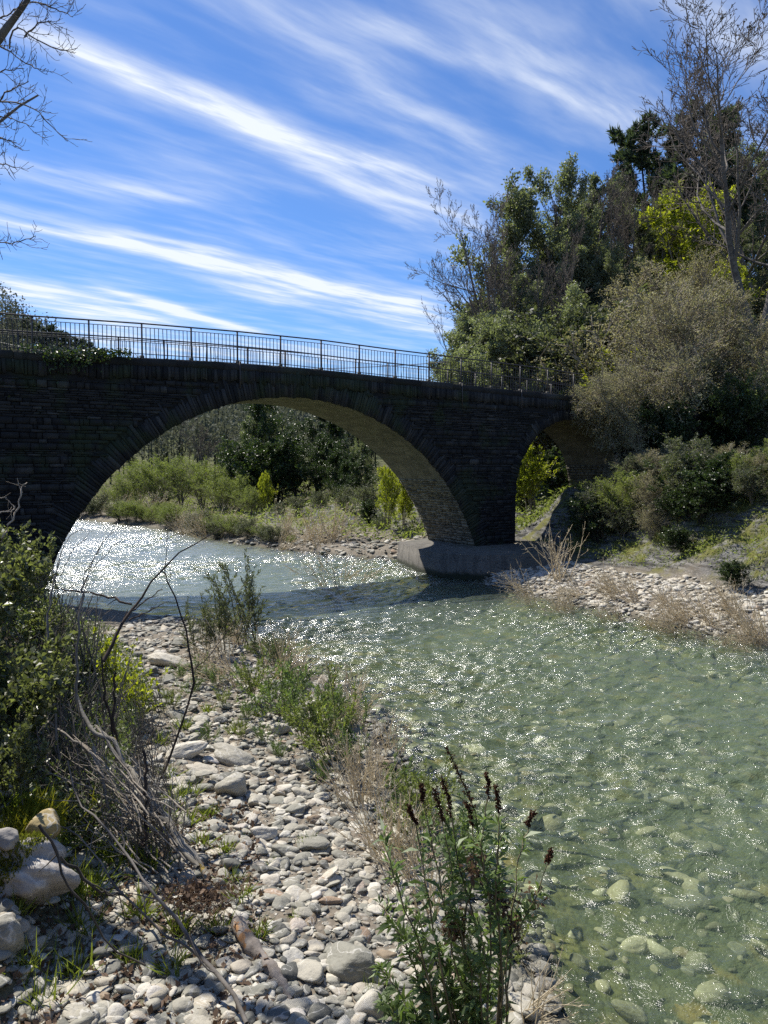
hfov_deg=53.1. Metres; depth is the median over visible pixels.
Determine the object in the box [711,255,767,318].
spring bush
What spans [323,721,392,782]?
dry stalks
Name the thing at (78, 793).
bare shoots
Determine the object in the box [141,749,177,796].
bare shoots
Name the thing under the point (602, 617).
dry stalks
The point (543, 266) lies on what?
bare tree
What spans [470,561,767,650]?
gravel
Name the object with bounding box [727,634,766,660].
dry stalks
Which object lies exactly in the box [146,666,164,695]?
bare shoots
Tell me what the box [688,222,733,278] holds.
holm oak
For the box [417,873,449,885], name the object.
cobble
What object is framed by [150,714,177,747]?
bare shoots
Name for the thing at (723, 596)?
dry stalks
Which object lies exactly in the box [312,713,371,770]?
waterside shrub
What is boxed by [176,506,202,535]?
dry stalks
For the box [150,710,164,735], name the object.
bare shoots
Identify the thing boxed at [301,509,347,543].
dry stalks
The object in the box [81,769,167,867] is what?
bare shoots
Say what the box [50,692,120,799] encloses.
bare shoots
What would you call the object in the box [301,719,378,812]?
dry stalks
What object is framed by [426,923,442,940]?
cobble
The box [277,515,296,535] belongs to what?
dry stalks
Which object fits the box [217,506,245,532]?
dry stalks
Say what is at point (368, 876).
cobble
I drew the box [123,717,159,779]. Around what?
bare shoots
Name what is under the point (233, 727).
grass tuft
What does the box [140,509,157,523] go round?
willow bush
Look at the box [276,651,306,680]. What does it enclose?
dry stalks
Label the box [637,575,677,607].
dry stalks
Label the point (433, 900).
dry stalks
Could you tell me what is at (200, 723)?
cobble
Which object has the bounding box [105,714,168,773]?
bare shoots
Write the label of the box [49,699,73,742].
bare shoots
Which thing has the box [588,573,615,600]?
dry stalks
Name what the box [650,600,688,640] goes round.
dry stalks
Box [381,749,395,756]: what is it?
cobble
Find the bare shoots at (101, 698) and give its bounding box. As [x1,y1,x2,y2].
[73,645,146,747]
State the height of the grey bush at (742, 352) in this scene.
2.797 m
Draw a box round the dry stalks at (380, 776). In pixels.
[360,758,398,791]
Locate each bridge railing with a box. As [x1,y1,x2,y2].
[0,312,609,395]
[0,329,591,394]
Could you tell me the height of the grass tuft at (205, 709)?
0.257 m
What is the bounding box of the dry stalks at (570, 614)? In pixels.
[540,587,577,624]
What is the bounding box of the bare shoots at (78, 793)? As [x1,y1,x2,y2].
[49,755,95,843]
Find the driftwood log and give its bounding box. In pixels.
[231,915,292,998]
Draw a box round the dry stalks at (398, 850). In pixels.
[348,786,446,889]
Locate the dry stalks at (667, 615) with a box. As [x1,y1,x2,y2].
[652,605,677,626]
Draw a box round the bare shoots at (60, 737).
[20,701,71,765]
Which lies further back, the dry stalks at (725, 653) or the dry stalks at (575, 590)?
the dry stalks at (575, 590)
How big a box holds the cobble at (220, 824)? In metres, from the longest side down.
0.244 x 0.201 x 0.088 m
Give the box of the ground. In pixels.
[0,274,767,1023]
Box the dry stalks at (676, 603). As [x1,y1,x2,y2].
[657,585,689,616]
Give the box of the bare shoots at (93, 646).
[60,599,115,684]
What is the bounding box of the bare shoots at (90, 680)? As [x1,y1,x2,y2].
[65,666,100,739]
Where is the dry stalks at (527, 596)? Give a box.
[502,573,537,605]
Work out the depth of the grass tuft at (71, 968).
5.45 m
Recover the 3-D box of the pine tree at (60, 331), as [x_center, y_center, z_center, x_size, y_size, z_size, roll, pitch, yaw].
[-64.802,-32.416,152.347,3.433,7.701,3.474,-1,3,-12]
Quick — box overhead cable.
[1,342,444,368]
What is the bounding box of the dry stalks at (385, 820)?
[321,742,410,866]
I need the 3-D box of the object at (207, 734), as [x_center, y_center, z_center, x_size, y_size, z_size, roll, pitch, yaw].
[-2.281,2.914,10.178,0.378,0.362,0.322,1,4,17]
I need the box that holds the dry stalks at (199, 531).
[174,509,206,541]
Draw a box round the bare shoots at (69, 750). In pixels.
[14,707,89,812]
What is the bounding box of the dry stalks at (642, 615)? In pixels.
[630,610,657,633]
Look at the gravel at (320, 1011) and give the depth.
6.27 m
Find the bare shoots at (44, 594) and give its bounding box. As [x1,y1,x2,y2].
[32,551,73,617]
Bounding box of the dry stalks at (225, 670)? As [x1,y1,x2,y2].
[159,618,228,675]
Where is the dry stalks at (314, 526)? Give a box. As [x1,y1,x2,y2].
[298,523,324,549]
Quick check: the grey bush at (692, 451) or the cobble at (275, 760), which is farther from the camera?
the grey bush at (692, 451)
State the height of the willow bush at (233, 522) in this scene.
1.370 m
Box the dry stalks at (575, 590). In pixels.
[537,567,582,600]
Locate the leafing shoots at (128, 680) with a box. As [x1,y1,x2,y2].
[110,654,158,724]
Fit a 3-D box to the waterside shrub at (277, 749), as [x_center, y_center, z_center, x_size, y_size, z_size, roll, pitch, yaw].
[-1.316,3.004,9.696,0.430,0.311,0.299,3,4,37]
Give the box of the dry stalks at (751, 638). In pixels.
[736,624,762,651]
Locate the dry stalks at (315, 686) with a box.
[305,678,324,694]
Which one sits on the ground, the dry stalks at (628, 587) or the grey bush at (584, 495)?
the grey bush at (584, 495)
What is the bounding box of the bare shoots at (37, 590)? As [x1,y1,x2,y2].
[4,551,59,633]
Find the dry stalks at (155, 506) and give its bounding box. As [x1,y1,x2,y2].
[145,491,174,522]
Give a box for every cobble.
[61,980,89,996]
[62,1002,83,1022]
[72,854,95,865]
[100,991,109,999]
[105,1016,125,1023]
[128,788,161,799]
[132,651,142,656]
[142,666,158,675]
[143,716,154,722]
[145,626,155,630]
[147,690,169,698]
[151,864,166,872]
[154,1011,167,1023]
[156,699,169,706]
[157,799,173,813]
[160,625,171,631]
[161,616,175,622]
[161,674,174,683]
[165,623,178,627]
[166,711,185,718]
[168,648,179,652]
[169,776,190,784]
[171,641,181,645]
[172,784,190,793]
[172,811,190,826]
[173,638,183,641]
[174,914,188,925]
[181,984,201,997]
[183,1014,211,1023]
[185,732,200,740]
[185,833,197,844]
[186,763,218,774]
[187,705,197,711]
[190,727,205,733]
[191,697,201,701]
[192,715,209,722]
[195,721,203,726]
[195,770,212,776]
[195,783,213,790]
[204,819,227,830]
[209,736,223,744]
[213,716,227,723]
[214,680,228,686]
[219,644,233,650]
[219,858,240,869]
[220,649,236,655]
[220,655,238,662]
[220,835,239,846]
[220,1010,236,1021]
[221,703,231,708]
[222,808,231,813]
[228,989,241,994]
[233,823,247,829]
[235,726,252,734]
[237,713,248,719]
[248,794,267,806]
[248,982,270,997]
[250,826,277,840]
[250,845,268,854]
[252,737,265,743]
[256,759,264,766]
[257,866,279,873]
[262,945,274,957]
[264,888,283,895]
[265,721,273,726]
[265,1003,289,1023]
[266,756,288,764]
[267,744,282,755]
[268,722,291,734]
[270,844,299,856]
[271,715,280,721]
[272,820,283,825]
[284,997,313,1013]
[285,803,305,813]
[286,985,303,997]
[291,787,310,795]
[295,883,305,889]
[296,756,316,769]
[296,836,330,850]
[297,959,322,982]
[306,815,320,823]
[308,784,317,788]
[313,792,331,801]
[317,675,328,683]
[318,896,342,904]
[321,857,333,862]
[327,816,340,825]
[333,762,345,772]
[336,682,348,689]
[340,775,349,785]
[342,876,361,887]
[350,722,362,733]
[358,811,376,822]
[359,872,374,879]
[361,853,372,859]
[364,797,374,805]
[371,704,390,714]
[375,723,387,728]
[375,805,385,814]
[379,717,391,724]
[379,789,397,798]
[380,760,396,769]
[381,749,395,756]
[390,968,400,977]
[414,836,428,848]
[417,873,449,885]
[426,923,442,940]
[461,903,483,914]
[508,991,538,1020]
[524,943,549,956]
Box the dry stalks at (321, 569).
[284,544,342,593]
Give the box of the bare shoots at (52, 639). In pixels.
[21,615,75,654]
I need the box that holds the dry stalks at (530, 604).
[507,582,542,613]
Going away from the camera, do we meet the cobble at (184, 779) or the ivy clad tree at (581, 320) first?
the cobble at (184, 779)
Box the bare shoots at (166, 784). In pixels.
[128,745,174,800]
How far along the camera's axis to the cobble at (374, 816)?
8.18 m
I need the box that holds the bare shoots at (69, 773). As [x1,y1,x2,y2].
[36,729,87,821]
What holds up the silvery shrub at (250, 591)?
on the ground
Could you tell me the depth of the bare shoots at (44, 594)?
11.45 m
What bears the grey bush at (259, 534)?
on the ground
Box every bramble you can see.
[0,520,35,569]
[0,527,37,640]
[0,527,49,634]
[0,529,59,608]
[0,618,77,731]
[0,631,71,746]
[0,716,57,804]
[3,631,86,701]
[9,590,72,645]
[59,732,94,765]
[70,646,110,679]
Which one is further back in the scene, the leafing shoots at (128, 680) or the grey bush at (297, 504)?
the grey bush at (297, 504)
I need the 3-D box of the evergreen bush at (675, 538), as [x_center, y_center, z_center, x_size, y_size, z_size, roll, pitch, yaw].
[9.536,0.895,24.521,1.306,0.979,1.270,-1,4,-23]
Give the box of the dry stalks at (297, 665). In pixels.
[284,658,309,678]
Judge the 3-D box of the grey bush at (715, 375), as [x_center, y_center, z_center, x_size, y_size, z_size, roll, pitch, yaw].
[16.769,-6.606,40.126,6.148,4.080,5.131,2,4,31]
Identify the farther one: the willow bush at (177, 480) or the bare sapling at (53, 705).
the willow bush at (177, 480)
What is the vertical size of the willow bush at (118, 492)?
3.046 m
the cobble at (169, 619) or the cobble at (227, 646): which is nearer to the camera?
the cobble at (227, 646)
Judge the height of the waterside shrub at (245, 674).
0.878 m
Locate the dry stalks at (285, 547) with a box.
[278,520,306,550]
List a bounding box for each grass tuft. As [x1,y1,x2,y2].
[0,766,41,815]
[0,780,98,839]
[3,928,49,974]
[7,781,61,810]
[8,894,39,917]
[15,954,91,1012]
[23,848,86,909]
[41,926,115,981]
[46,888,116,944]
[54,814,93,852]
[64,848,115,901]
[69,852,133,900]
[72,828,132,862]
[86,831,152,867]
[110,928,165,964]
[113,877,181,922]
[119,839,179,876]
[140,900,204,938]
[144,932,200,980]
[145,723,169,745]
[147,797,188,832]
[154,758,189,777]
[159,778,192,802]
[171,712,198,732]
[173,777,210,795]
[173,795,214,826]
[187,825,223,847]
[193,801,223,820]
[193,900,246,936]
[196,701,218,712]
[204,836,240,855]
[213,863,249,883]
[221,874,263,904]
[222,717,252,732]
[248,915,277,941]
[249,911,276,933]
[251,705,273,717]
[294,829,317,842]
[355,971,384,992]
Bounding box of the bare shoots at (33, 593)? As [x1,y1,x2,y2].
[11,556,45,614]
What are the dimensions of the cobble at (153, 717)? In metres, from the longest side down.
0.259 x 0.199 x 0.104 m
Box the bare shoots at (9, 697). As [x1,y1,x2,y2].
[0,641,64,732]
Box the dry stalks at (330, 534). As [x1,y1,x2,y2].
[321,518,350,543]
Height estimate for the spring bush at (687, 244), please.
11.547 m
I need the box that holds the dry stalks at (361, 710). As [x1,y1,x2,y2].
[343,697,374,723]
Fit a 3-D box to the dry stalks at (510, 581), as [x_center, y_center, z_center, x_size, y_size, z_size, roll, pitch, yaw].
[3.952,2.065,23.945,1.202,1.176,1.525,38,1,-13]
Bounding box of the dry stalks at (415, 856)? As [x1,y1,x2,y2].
[379,818,420,864]
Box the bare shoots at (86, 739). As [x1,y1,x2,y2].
[48,674,109,816]
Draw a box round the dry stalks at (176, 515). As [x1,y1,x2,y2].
[163,508,186,536]
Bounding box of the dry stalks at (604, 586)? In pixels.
[589,574,616,594]
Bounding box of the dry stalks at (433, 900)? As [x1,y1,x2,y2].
[384,828,450,923]
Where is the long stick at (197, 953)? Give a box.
[36,761,248,1023]
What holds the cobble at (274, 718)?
on the ground
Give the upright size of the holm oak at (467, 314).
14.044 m
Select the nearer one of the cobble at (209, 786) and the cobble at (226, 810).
the cobble at (226, 810)
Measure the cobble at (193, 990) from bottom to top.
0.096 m
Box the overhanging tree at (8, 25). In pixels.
[0,0,91,259]
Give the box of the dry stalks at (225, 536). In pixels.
[220,525,232,539]
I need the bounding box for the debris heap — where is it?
[129,866,247,937]
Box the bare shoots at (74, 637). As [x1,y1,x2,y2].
[64,608,87,662]
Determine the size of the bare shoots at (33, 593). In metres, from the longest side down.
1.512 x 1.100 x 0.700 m
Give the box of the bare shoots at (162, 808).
[143,793,171,837]
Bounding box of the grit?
[0,757,576,1023]
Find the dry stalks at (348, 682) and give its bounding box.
[320,663,366,709]
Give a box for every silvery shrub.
[177,596,222,660]
[190,571,259,655]
[193,549,272,648]
[261,623,297,669]
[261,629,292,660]
[274,648,288,664]
[293,667,311,691]
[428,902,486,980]
[435,874,468,903]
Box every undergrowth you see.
[0,562,152,852]
[97,476,586,540]
[518,260,767,504]
[538,479,767,580]
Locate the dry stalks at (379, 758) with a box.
[361,740,397,772]
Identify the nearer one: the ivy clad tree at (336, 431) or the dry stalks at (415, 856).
the dry stalks at (415, 856)
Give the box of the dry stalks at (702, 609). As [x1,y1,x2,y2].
[677,584,728,627]
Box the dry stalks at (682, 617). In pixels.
[648,583,691,624]
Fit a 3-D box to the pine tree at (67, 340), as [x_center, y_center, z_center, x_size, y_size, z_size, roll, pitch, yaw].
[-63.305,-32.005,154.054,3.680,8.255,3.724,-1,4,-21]
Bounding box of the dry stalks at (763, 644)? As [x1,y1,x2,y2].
[723,602,767,650]
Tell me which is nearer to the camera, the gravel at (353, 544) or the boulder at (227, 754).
the boulder at (227, 754)
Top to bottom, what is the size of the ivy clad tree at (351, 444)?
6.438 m
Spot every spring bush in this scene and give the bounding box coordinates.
[257,469,278,510]
[375,465,403,527]
[397,483,414,527]
[516,438,559,514]
[574,346,657,396]
[636,179,736,290]
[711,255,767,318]
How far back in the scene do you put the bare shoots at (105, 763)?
7.80 m
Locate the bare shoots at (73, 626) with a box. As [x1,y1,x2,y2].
[41,565,104,661]
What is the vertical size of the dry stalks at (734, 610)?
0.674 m
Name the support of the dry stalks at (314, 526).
on the ground
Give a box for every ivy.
[0,342,131,397]
[639,395,758,455]
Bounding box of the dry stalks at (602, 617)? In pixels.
[579,589,618,629]
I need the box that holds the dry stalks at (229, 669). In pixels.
[176,633,244,688]
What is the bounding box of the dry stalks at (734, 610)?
[722,601,742,618]
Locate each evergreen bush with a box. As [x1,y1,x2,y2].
[150,493,171,504]
[209,433,312,503]
[214,450,256,491]
[216,441,294,504]
[356,499,381,524]
[515,482,534,510]
[522,446,568,501]
[557,493,601,543]
[563,492,638,543]
[619,469,663,499]
[631,459,691,490]
[632,391,703,455]
[642,482,695,522]
[658,525,699,553]
[666,472,737,523]
[676,463,767,510]
[681,449,755,495]
[699,367,767,453]
[713,559,759,587]
[725,459,765,497]
[739,446,766,459]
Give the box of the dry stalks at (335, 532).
[314,502,360,541]
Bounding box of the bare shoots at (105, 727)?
[87,705,116,759]
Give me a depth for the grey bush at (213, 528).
41.81 m
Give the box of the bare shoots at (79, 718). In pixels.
[55,693,88,741]
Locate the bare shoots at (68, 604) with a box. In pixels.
[52,584,77,629]
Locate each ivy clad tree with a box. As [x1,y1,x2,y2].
[239,404,317,500]
[252,429,315,500]
[285,414,354,490]
[295,431,353,499]
[302,436,350,499]
[326,450,366,495]
[328,431,378,484]
[340,453,381,496]
[522,312,621,450]
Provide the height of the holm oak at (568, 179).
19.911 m
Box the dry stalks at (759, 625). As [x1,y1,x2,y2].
[716,610,767,654]
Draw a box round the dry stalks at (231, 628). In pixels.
[212,608,242,637]
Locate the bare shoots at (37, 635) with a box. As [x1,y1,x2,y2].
[7,608,71,669]
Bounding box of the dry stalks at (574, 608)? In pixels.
[544,577,581,613]
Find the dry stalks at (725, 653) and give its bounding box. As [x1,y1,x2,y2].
[699,624,731,657]
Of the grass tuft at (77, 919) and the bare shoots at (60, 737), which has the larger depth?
the bare shoots at (60, 737)
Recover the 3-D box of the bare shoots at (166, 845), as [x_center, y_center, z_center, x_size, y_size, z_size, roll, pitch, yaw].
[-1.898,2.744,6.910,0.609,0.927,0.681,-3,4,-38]
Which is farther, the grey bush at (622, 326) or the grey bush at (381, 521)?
the grey bush at (622, 326)
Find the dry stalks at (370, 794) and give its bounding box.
[334,737,397,809]
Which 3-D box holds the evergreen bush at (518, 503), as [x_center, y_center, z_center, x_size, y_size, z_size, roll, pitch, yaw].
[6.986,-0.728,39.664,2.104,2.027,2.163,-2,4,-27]
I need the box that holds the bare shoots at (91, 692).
[79,670,98,717]
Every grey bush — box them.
[80,499,91,517]
[85,504,96,515]
[88,492,112,515]
[103,499,128,521]
[182,512,200,532]
[183,509,213,530]
[200,517,218,529]
[206,521,224,537]
[216,519,230,535]
[229,516,262,538]
[255,524,272,539]
[259,525,281,542]
[265,502,286,517]
[286,496,305,514]
[307,489,330,510]
[331,485,356,508]
[342,482,380,513]
[372,516,387,529]
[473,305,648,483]
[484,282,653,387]
[516,312,700,390]
[574,479,629,539]
[593,310,701,357]
[602,502,645,536]
[605,452,660,486]
[606,457,624,483]
[628,281,681,309]
[640,279,701,298]
[647,432,732,488]
[650,349,741,396]
[659,456,706,496]
[723,339,767,377]
[724,463,767,503]
[737,303,754,316]
[739,344,767,438]
[748,295,765,320]
[755,276,767,296]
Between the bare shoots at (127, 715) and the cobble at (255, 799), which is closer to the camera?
the cobble at (255, 799)
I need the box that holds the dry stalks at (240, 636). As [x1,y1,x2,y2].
[232,625,248,645]
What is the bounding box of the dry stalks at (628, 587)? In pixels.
[614,576,633,598]
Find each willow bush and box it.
[97,474,144,503]
[107,501,128,521]
[109,457,155,498]
[113,500,133,521]
[120,499,151,522]
[121,451,185,501]
[131,503,151,521]
[133,507,147,522]
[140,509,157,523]
[145,501,170,522]
[147,453,214,508]
[151,502,185,523]
[151,502,196,529]
[178,456,216,507]
[185,464,235,508]
[190,475,237,510]
[196,513,234,526]
[213,515,243,537]
[226,471,255,511]
[226,485,263,515]
[245,523,266,539]
[286,534,296,542]
[579,465,646,534]
[723,449,762,496]
[747,438,767,481]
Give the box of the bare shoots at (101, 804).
[67,742,139,838]
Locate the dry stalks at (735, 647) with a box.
[702,616,761,661]
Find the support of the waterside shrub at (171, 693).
on the ground
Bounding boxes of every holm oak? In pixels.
[158,446,171,462]
[237,405,286,447]
[346,438,379,487]
[427,307,508,385]
[427,307,540,391]
[444,168,553,361]
[452,287,520,383]
[494,272,560,475]
[495,251,542,308]
[499,208,613,319]
[505,256,583,451]
[509,280,618,491]
[522,151,623,296]
[541,208,627,288]
[553,170,650,284]
[554,244,628,323]
[575,198,629,285]
[583,235,648,315]
[601,186,665,280]
[606,222,686,293]
[629,178,687,253]
[644,222,686,287]
[679,176,751,243]
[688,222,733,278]
[698,129,765,224]
[708,219,767,292]
[737,244,764,291]
[739,154,767,273]
[740,202,767,282]
[742,149,767,270]
[743,167,767,238]
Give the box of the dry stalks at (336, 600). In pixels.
[291,563,344,610]
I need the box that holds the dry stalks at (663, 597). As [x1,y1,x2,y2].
[651,590,671,605]
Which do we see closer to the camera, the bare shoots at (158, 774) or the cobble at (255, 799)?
the bare shoots at (158, 774)
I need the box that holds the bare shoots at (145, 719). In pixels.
[124,688,157,744]
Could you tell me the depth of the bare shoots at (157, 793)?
7.16 m
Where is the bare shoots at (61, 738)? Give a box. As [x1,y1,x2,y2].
[7,660,86,792]
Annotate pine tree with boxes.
[19,317,30,349]
[25,322,40,345]
[36,324,55,351]
[50,330,65,347]
[62,332,72,353]
[71,337,85,351]
[80,342,92,354]
[606,108,673,251]
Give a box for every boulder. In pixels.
[0,827,18,850]
[0,829,80,905]
[0,912,24,953]
[25,808,60,838]
[148,652,186,667]
[165,740,207,758]
[213,742,253,765]
[214,772,246,796]
[326,941,374,983]
[353,989,383,1018]
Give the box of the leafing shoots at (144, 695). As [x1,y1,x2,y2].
[107,667,169,734]
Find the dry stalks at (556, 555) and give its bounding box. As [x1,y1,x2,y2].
[515,520,587,582]
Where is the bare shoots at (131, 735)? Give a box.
[115,719,140,755]
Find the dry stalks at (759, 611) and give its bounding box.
[711,601,767,647]
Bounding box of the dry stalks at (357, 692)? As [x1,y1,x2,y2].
[318,658,389,730]
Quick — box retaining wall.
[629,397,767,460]
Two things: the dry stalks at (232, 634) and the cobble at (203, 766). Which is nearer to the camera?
the cobble at (203, 766)
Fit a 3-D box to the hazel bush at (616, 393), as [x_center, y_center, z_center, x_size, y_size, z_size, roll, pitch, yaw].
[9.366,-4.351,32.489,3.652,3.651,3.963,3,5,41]
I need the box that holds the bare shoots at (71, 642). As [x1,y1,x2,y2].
[62,609,95,677]
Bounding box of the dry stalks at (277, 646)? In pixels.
[250,634,295,664]
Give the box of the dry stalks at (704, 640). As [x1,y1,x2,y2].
[681,620,708,645]
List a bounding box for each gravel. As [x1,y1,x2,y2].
[0,614,562,1023]
[228,531,426,562]
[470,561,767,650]
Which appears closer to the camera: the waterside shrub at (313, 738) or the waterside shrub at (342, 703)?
the waterside shrub at (313, 738)
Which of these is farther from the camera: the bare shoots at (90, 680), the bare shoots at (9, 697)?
the bare shoots at (90, 680)
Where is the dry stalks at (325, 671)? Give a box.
[308,647,339,686]
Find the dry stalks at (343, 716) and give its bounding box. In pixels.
[320,694,353,732]
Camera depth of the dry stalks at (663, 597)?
20.47 m
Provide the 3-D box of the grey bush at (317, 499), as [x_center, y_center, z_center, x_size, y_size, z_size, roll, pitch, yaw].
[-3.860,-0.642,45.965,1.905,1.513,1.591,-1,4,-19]
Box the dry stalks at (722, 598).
[694,578,740,616]
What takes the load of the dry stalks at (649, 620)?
on the gravel at (589, 592)
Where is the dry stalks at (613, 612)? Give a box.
[600,602,622,626]
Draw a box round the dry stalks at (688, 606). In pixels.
[672,589,703,617]
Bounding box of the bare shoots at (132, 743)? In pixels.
[115,694,158,764]
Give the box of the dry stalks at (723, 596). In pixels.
[696,569,751,615]
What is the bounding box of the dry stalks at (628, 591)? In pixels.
[597,562,639,603]
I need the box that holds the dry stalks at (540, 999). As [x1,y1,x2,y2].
[509,939,604,1023]
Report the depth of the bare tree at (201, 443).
74.95 m
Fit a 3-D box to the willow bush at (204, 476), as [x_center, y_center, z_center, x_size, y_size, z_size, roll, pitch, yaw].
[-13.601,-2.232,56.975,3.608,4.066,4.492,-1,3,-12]
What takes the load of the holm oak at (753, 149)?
on the ground
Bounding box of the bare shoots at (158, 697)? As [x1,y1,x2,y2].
[139,669,164,712]
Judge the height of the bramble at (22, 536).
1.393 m
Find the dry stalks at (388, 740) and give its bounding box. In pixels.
[357,700,424,756]
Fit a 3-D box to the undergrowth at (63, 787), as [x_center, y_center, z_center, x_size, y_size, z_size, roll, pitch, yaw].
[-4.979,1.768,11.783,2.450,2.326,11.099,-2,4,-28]
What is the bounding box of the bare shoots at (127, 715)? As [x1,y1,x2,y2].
[103,682,141,750]
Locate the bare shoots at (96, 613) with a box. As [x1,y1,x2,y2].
[68,587,113,659]
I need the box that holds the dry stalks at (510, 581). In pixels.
[487,561,527,594]
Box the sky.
[0,0,767,382]
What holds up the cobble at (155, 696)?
on the ground
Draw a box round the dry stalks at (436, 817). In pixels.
[414,799,457,834]
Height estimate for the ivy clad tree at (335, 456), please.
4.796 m
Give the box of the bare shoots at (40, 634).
[7,603,61,667]
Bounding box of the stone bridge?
[0,350,628,586]
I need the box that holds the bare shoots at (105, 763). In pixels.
[72,723,132,805]
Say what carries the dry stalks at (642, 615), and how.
on the gravel at (589, 592)
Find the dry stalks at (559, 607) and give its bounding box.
[535,582,576,620]
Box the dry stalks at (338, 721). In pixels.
[326,706,355,735]
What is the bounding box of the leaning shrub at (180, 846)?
[33,694,211,881]
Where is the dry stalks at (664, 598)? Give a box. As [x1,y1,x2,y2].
[654,587,674,605]
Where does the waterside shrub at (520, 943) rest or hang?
on the ground
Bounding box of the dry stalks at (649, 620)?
[624,600,667,632]
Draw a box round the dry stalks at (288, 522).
[265,501,296,533]
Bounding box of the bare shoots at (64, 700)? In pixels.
[42,662,83,740]
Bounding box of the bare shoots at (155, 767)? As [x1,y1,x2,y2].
[122,732,176,787]
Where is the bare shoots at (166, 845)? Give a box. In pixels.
[135,761,202,867]
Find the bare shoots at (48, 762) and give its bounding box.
[0,711,58,808]
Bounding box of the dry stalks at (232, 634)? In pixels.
[220,619,241,644]
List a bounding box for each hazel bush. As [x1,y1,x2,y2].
[507,328,647,465]
[543,292,695,393]
[557,367,645,450]
[566,351,638,438]
[584,269,754,396]
[591,372,669,462]
[594,338,668,438]
[595,452,639,487]
[596,256,688,326]
[613,340,719,435]
[619,273,748,383]
[623,445,662,463]
[628,469,668,521]
[632,448,667,480]
[634,503,671,540]
[651,474,675,505]
[653,237,765,357]
[653,447,676,463]
[690,278,767,377]
[705,339,759,395]
[708,441,747,460]
[714,349,767,394]
[726,448,767,496]
[728,308,767,394]
[753,271,767,302]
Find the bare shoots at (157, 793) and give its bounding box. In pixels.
[138,776,171,847]
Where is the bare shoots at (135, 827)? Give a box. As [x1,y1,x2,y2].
[114,800,153,858]
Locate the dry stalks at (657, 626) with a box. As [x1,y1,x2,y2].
[646,606,671,636]
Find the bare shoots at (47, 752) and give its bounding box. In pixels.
[3,716,58,787]
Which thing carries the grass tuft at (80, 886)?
on the ground
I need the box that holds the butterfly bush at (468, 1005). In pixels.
[369,745,555,1023]
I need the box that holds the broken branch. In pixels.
[60,527,223,662]
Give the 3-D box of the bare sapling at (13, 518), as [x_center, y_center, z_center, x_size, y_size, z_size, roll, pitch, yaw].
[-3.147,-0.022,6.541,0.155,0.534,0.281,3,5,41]
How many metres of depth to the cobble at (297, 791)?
8.76 m
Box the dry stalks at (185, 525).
[180,509,201,534]
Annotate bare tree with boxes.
[171,417,220,465]
[185,442,195,470]
[405,179,566,358]
[421,195,524,365]
[524,247,566,479]
[533,191,585,285]
[548,219,590,453]
[579,152,642,262]
[593,179,639,291]
[596,168,638,279]
[606,171,652,291]
[631,0,767,335]
[632,23,767,322]
[632,170,663,286]
[645,98,765,235]
[646,188,680,287]
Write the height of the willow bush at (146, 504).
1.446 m
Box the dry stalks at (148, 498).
[137,492,159,506]
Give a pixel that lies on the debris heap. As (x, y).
(192, 894)
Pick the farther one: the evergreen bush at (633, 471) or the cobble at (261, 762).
the evergreen bush at (633, 471)
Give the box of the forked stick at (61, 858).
[38,824,145,965]
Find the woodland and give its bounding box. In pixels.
[0,281,376,484]
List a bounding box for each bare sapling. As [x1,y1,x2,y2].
[0,478,26,541]
[46,529,92,759]
[74,524,122,699]
[101,657,114,754]
[111,672,117,760]
[160,510,235,777]
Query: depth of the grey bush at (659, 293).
55.51 m
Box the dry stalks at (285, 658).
[250,609,324,679]
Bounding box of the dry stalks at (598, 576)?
[578,552,622,592]
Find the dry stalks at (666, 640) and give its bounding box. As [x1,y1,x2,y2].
[641,609,685,642]
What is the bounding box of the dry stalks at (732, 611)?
[700,586,765,633]
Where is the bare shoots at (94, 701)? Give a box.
[82,683,103,723]
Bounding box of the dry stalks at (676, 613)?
[651,595,689,623]
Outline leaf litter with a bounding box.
[0,767,273,1023]
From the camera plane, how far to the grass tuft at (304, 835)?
7.59 m
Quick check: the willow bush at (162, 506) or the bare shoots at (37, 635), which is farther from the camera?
the willow bush at (162, 506)
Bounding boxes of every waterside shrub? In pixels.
[155,682,188,708]
[168,658,189,677]
[174,673,203,694]
[184,651,210,678]
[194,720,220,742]
[202,663,232,689]
[209,684,243,708]
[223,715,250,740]
[230,645,324,721]
[234,646,280,705]
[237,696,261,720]
[242,631,263,657]
[249,721,279,740]
[251,662,353,748]
[254,633,281,666]
[257,679,280,702]
[267,738,295,756]
[270,687,308,705]
[271,662,358,767]
[304,753,333,784]
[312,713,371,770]
[314,686,354,718]
[328,690,371,730]
[372,772,440,854]
[379,747,425,809]
[387,754,463,829]
[416,788,491,876]
[485,893,532,966]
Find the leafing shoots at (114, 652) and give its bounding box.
[93,626,142,694]
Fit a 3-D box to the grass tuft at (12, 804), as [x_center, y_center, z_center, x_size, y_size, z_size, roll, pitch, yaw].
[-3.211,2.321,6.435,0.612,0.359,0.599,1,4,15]
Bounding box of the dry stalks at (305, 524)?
[280,505,331,539]
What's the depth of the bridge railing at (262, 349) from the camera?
25.23 m
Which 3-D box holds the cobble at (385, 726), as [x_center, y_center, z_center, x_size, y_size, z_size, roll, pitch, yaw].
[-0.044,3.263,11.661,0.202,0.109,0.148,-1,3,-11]
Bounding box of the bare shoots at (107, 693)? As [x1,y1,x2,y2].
[80,675,115,717]
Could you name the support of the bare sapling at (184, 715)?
on the ground

